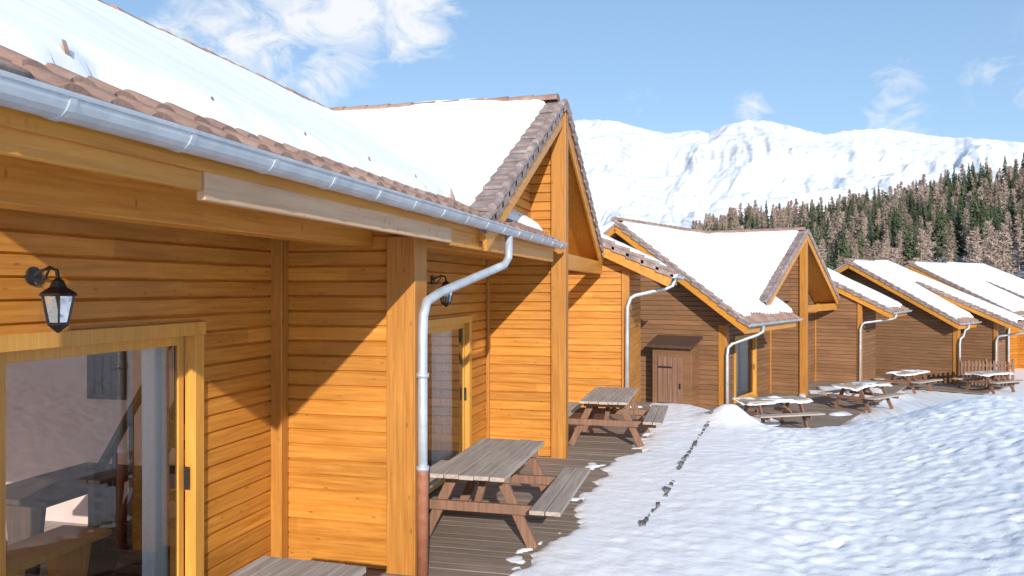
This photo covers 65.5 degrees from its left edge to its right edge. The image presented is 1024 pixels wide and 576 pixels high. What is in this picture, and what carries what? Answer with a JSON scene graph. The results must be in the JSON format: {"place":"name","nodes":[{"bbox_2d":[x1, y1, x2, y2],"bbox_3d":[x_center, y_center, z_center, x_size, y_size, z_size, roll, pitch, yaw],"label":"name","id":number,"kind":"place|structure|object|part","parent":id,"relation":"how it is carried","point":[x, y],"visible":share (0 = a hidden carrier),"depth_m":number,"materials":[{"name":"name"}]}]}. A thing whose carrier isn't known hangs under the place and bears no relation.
{"place":"outdoors","nodes":[
{"label":"outdoors","id":0,"kind":"place"},
{"bbox_2d":[6,462,140,575],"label":"sofa","id":1,"kind":"object","parent":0,"point":[29,501],"visible":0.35,"depth_m":6.65,"materials":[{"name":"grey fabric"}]},
{"bbox_2d":[87,511,141,575],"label":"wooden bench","id":2,"kind":"object","parent":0,"point":[135,537],"visible":0.12,"depth_m":6.89,"materials":[{"name":"brown wood"}]},
{"bbox_2d":[88,346,184,575],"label":"staircase","id":3,"kind":"structure","parent":0,"point":[107,555],"depth_m":6.72,"materials":[{"name":"brown wood"}]},
{"bbox_2d":[101,0,1023,142],"label":"sky","id":4,"kind":"structure","parent":0,"point":[942,68],"materials":[{"name":"blue"}]},
{"bbox_2d":[506,368,1023,575],"bbox_3d":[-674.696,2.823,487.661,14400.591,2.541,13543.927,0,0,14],"label":"snow ground","id":5,"kind":"structure","parent":0,"point":[921,482],"depth_m":9.20,"materials":[{"name":"white snow"}]},
{"bbox_2d":[0,0,684,575],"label":"wooden chalet","id":6,"kind":"object","parent":5,"relation":"on","point":[266,256],"visible":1,"depth_m":6.94,"materials":[{"name":"wood"}]},
{"bbox_2d":[25,266,76,332],"bbox_3d":[-2.670,0.065,4.630,0.285,0.391,0.215,0,0,14],"label":"wall lantern","id":7,"kind":"object","parent":6,"relation":"attached to","point":[58,295],"depth_m":4.59,"materials":[{"name":"black metal"}]},
{"bbox_2d":[6,525,111,575],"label":"coffee table","id":8,"kind":"object","parent":6,"relation":"on","point":[63,550],"visible":0.95,"depth_m":5.95,"materials":[{"name":"brown wood"}]},
{"bbox_2d":[87,351,125,399],"bbox_3d":[-4.198,0.900,8.225,0.450,0.500,0.050,0,0,14],"label":"wall cabinet","id":9,"kind":"object","parent":6,"relation":"attached to","point":[106,375],"visible":0.96,"depth_m":8.20,"materials":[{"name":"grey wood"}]},
{"bbox_2d":[431,275,452,306],"bbox_3d":[-0.833,0.035,9.643,0.285,0.391,0.215,0,0,14],"label":"wall lantern","id":10,"kind":"object","parent":6,"relation":"attached to","point":[449,295],"depth_m":9.62,"materials":[{"name":"black metal"}]},
{"bbox_2d":[363,402,656,575],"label":"wooden deck","id":11,"kind":"structure","parent":5,"relation":"on","point":[464,543],"depth_m":8.54,"materials":[{"name":"brown wood"}]},
{"bbox_2d":[228,556,365,575],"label":"picnic table","id":12,"kind":"object","parent":11,"relation":"on","point":[269,566],"visible":1,"depth_m":4.95,"materials":[{"name":"grey wood"}]},
{"bbox_2d":[428,438,589,548],"bbox_3d":[-0.203,2.131,8.302,1.780,0.776,1.858,0,0,14],"label":"picnic table","id":13,"kind":"object","parent":11,"relation":"on","point":[484,461],"visible":0.87,"depth_m":7.84,"materials":[{"name":"brown wood"}]},
{"bbox_2d":[568,387,668,447],"bbox_3d":[1.620,2.131,13.100,1.780,0.776,1.858,0,0,14],"label":"picnic table","id":14,"kind":"object","parent":11,"relation":"on","point":[595,398],"visible":0.87,"depth_m":12.65,"materials":[{"name":"brown wood"}]},
{"bbox_2d":[646,335,702,406],"bbox_3d":[4.490,2.715,22.006,1.350,2.770,0.720,0,0,35],"label":"storage cupboard","id":15,"kind":"object","parent":5,"relation":"on","point":[675,369],"visible":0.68,"depth_m":21.80,"materials":[{"name":"brown wood"}]},
{"bbox_3d":[4.336,2.715,21.847,0.720,1.670,0.045,0,0,35],"label":"plank door","id":16,"kind":"part","parent":15,"relation":"part of","materials":[{"name":"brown wood"}]},
{"bbox_2d":[639,407,714,525],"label":"footprints","id":17,"kind":"object","parent":5,"relation":"on","point":[667,490],"visible":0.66,"depth_m":10.80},
{"bbox_2d":[603,217,911,409],"bbox_3d":[7.925,1.174,28.446,9.303,6.452,15.268,0,0,35],"label":"wooden chalet","id":18,"kind":"object","parent":5,"relation":"on","point":[775,310],"visible":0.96,"depth_m":25.55,"materials":[{"name":"wood"}]},
{"bbox_2d":[735,381,905,427],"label":"wooden deck","id":19,"kind":"structure","parent":5,"relation":"on","point":[821,403],"depth_m":23.80,"materials":[{"name":"brown wood"}]},
{"bbox_2d":[732,396,824,427],"bbox_3d":[6.692,3.215,20.487,1.880,0.810,1.780,0,0,-16],"label":"picnic table","id":20,"kind":"object","parent":19,"relation":"on","point":[759,403],"visible":0.94,"depth_m":20.25,"materials":[{"name":"brown wood"}]},
{"bbox_2d":[818,380,907,412],"bbox_3d":[10.456,3.220,23.769,1.880,0.800,1.780,0,0,-36],"label":"picnic table","id":21,"kind":"object","parent":19,"relation":"on","point":[858,387],"visible":1,"depth_m":23.63,"materials":[{"name":"brown wood"}]},
{"bbox_2d":[873,369,942,393],"bbox_3d":[15.314,3.595,30.797,1.880,0.810,1.780,0,0,-36],"label":"picnic table","id":22,"kind":"object","parent":5,"relation":"on","point":[900,375],"visible":0.95,"depth_m":30.59,"materials":[{"name":"brown wood"}]},
{"bbox_2d":[834,258,1023,383],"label":"wooden chalet","id":23,"kind":"object","parent":5,"relation":"on","point":[938,330],"visible":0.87,"depth_m":34.44,"materials":[{"name":"wood"}]},
{"bbox_2d":[876,379,1020,394],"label":"wooden deck","id":24,"kind":"structure","parent":5,"relation":"on","point":[972,389],"depth_m":31.87,"materials":[{"name":"brown wood"}]},
{"bbox_2d":[958,358,1013,388],"bbox_3d":[18.654,3.412,31.329,1.951,1.292,0.175,0,0,16],"label":"picket fence","id":25,"kind":"object","parent":24,"relation":"on","point":[961,365],"visible":0.73,"depth_m":31.29,"materials":[{"name":"brown wood"}]},
{"bbox_2d":[952,370,1023,393],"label":"picnic table","id":26,"kind":"object","parent":24,"relation":"on","point":[988,374],"visible":0.98,"depth_m":30.61,"materials":[{"name":"brown wood"}]},
{"bbox_2d":[904,260,1023,370],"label":"wooden chalet","id":27,"kind":"object","parent":5,"relation":"on","point":[995,286],"visible":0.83,"depth_m":39.86,"materials":[{"name":"wood"}]},
{"bbox_2d":[574,119,1023,233],"bbox_3d":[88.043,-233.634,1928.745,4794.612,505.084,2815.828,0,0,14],"label":"snowy mountain","id":28,"kind":"structure","parent":0,"point":[685,179],"depth_m":1938.58,"materials":[{"name":"white snow"}]},
{"bbox_2d":[832,208,1023,278],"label":"forest hillside","id":29,"kind":"structure","parent":0,"point":[1020,274],"depth_m":180.59,"materials":[{"name":"plant"}]},
{"bbox_2d":[691,152,1023,274],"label":"conifer forest","id":30,"kind":"object","parent":29,"relation":"on","point":[904,225],"visible":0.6,"depth_m":217.24,"materials":[{"name":"green plant"}]}
]}

